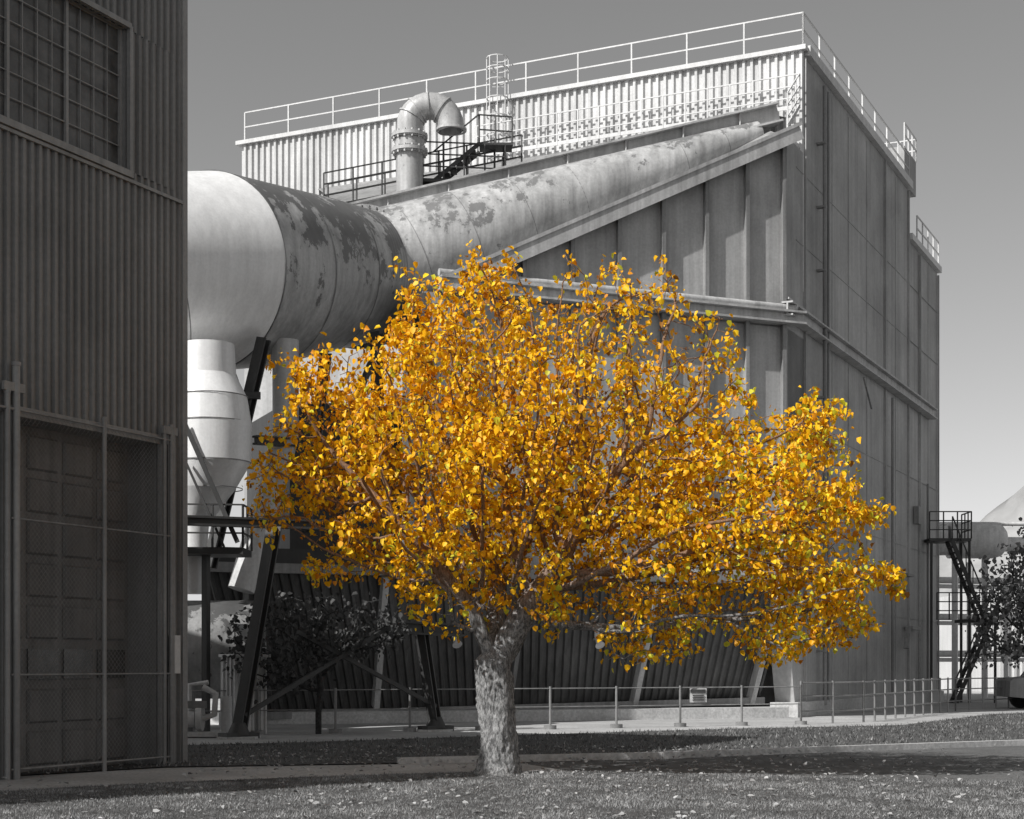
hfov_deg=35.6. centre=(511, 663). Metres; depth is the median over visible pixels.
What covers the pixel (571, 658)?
hopper skirt
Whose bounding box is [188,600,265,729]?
storage tank
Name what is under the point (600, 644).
floodlight
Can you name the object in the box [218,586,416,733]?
shaded tree
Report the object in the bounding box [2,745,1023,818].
fallen leaves
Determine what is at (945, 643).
storage warehouse
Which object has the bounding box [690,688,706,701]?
warning sign
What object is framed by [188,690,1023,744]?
concrete apron
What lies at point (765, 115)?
beam
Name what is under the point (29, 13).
window glass
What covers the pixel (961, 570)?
exterior staircase
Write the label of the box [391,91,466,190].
gooseneck vent pipe
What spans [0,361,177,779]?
chain link fence
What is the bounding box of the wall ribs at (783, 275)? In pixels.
[470,146,786,574]
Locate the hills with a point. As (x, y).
(1011, 509)
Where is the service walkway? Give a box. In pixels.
[323,114,522,202]
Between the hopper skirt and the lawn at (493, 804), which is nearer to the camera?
the lawn at (493, 804)
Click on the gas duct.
(273, 263)
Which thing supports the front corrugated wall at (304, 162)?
attached to the side walls at (866, 270)
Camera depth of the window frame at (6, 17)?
23.21 m
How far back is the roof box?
62.84 m
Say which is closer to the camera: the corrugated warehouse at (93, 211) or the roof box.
the corrugated warehouse at (93, 211)
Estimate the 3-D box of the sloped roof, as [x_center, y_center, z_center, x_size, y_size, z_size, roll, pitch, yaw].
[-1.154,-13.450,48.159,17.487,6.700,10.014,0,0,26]
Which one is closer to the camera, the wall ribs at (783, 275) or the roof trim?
the wall ribs at (783, 275)
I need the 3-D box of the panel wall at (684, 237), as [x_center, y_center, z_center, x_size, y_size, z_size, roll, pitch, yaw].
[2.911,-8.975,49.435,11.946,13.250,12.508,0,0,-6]
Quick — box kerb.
[397,740,1023,763]
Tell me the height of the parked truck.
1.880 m
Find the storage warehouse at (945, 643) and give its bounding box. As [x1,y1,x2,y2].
[939,584,1023,691]
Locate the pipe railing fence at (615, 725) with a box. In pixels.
[192,676,1011,734]
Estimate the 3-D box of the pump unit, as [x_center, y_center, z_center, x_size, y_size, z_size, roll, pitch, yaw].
[-6.790,0.960,34.810,1.420,1.220,0.980,0,0,0]
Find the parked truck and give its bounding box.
[994,671,1023,707]
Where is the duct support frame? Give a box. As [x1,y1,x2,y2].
[188,330,464,739]
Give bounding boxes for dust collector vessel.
[188,338,298,730]
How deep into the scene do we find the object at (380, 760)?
31.50 m
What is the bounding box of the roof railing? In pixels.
[244,12,938,262]
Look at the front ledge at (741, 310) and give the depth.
45.29 m
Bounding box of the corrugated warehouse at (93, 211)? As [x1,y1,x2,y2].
[0,0,187,779]
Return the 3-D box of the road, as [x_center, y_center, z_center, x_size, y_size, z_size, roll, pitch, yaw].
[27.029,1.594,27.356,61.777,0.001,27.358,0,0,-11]
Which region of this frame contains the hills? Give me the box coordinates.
[939,486,1023,596]
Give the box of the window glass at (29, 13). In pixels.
[0,0,117,164]
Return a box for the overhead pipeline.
[939,522,1023,697]
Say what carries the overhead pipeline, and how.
on the concrete apron
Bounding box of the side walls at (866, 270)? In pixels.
[244,56,936,706]
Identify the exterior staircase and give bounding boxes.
[924,511,998,702]
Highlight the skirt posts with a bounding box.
[371,576,782,707]
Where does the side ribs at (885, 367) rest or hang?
attached to the side walls at (866, 270)
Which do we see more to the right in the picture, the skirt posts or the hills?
the hills
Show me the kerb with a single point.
(688, 754)
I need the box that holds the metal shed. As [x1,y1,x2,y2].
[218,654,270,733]
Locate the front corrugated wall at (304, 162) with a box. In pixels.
[242,50,803,291]
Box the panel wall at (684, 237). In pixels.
[417,149,803,575]
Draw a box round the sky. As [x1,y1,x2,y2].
[188,0,1023,599]
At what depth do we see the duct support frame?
36.16 m
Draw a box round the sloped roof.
[319,116,785,291]
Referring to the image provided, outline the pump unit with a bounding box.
[188,680,231,736]
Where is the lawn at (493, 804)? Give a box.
[0,772,1023,818]
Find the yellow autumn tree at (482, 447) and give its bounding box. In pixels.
[242,239,909,774]
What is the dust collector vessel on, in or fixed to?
on the concrete apron
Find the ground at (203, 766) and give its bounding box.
[20,763,396,775]
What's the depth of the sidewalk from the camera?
23.14 m
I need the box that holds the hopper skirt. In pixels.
[210,572,788,711]
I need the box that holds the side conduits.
[816,85,928,704]
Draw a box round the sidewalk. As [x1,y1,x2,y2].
[0,763,567,790]
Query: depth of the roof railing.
52.09 m
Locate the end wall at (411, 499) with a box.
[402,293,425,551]
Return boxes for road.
[522,746,1023,780]
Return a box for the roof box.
[888,146,915,197]
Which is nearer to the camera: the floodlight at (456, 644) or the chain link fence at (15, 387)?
the chain link fence at (15, 387)
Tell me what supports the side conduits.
attached to the side walls at (866, 270)
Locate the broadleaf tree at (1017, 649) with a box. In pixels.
[964,517,1023,669]
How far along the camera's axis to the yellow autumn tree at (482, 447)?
22.10 m
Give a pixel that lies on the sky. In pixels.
(952, 71)
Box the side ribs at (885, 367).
[787,57,938,700]
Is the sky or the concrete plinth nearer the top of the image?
the sky
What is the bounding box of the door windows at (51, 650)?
[20,649,124,678]
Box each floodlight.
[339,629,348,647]
[451,636,461,647]
[593,631,604,648]
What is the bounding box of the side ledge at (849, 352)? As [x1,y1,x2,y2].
[782,297,937,419]
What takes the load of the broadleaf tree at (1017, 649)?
on the concrete apron
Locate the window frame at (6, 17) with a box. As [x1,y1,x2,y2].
[0,0,121,165]
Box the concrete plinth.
[210,691,943,724]
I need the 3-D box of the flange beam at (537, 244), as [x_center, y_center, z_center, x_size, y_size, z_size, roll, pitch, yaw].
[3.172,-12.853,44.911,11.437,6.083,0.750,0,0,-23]
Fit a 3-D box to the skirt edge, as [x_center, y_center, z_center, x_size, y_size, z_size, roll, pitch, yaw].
[-0.077,-0.547,44.185,17.500,4.055,1.600,0,0,-23]
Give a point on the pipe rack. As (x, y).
(946, 653)
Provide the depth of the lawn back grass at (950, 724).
32.14 m
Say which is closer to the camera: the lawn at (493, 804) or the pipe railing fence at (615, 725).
the lawn at (493, 804)
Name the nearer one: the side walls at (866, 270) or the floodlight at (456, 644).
the floodlight at (456, 644)
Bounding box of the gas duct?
[188,121,763,368]
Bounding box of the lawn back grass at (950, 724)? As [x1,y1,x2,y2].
[28,711,1023,773]
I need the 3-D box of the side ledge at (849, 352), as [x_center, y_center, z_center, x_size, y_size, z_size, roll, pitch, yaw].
[12.816,-10.480,56.634,0.340,0.580,22.102,0,0,26]
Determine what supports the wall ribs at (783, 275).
attached to the panel wall at (684, 237)
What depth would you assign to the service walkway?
48.63 m
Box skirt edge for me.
[210,562,794,719]
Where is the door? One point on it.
(36, 433)
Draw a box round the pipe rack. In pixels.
[939,562,1023,695]
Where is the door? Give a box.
[20,425,127,772]
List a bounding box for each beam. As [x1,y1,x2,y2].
[350,101,783,206]
[432,121,803,291]
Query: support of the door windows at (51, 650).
in the corrugated warehouse at (93, 211)
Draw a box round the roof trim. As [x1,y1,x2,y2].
[235,44,941,272]
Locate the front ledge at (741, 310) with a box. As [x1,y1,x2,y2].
[438,268,806,326]

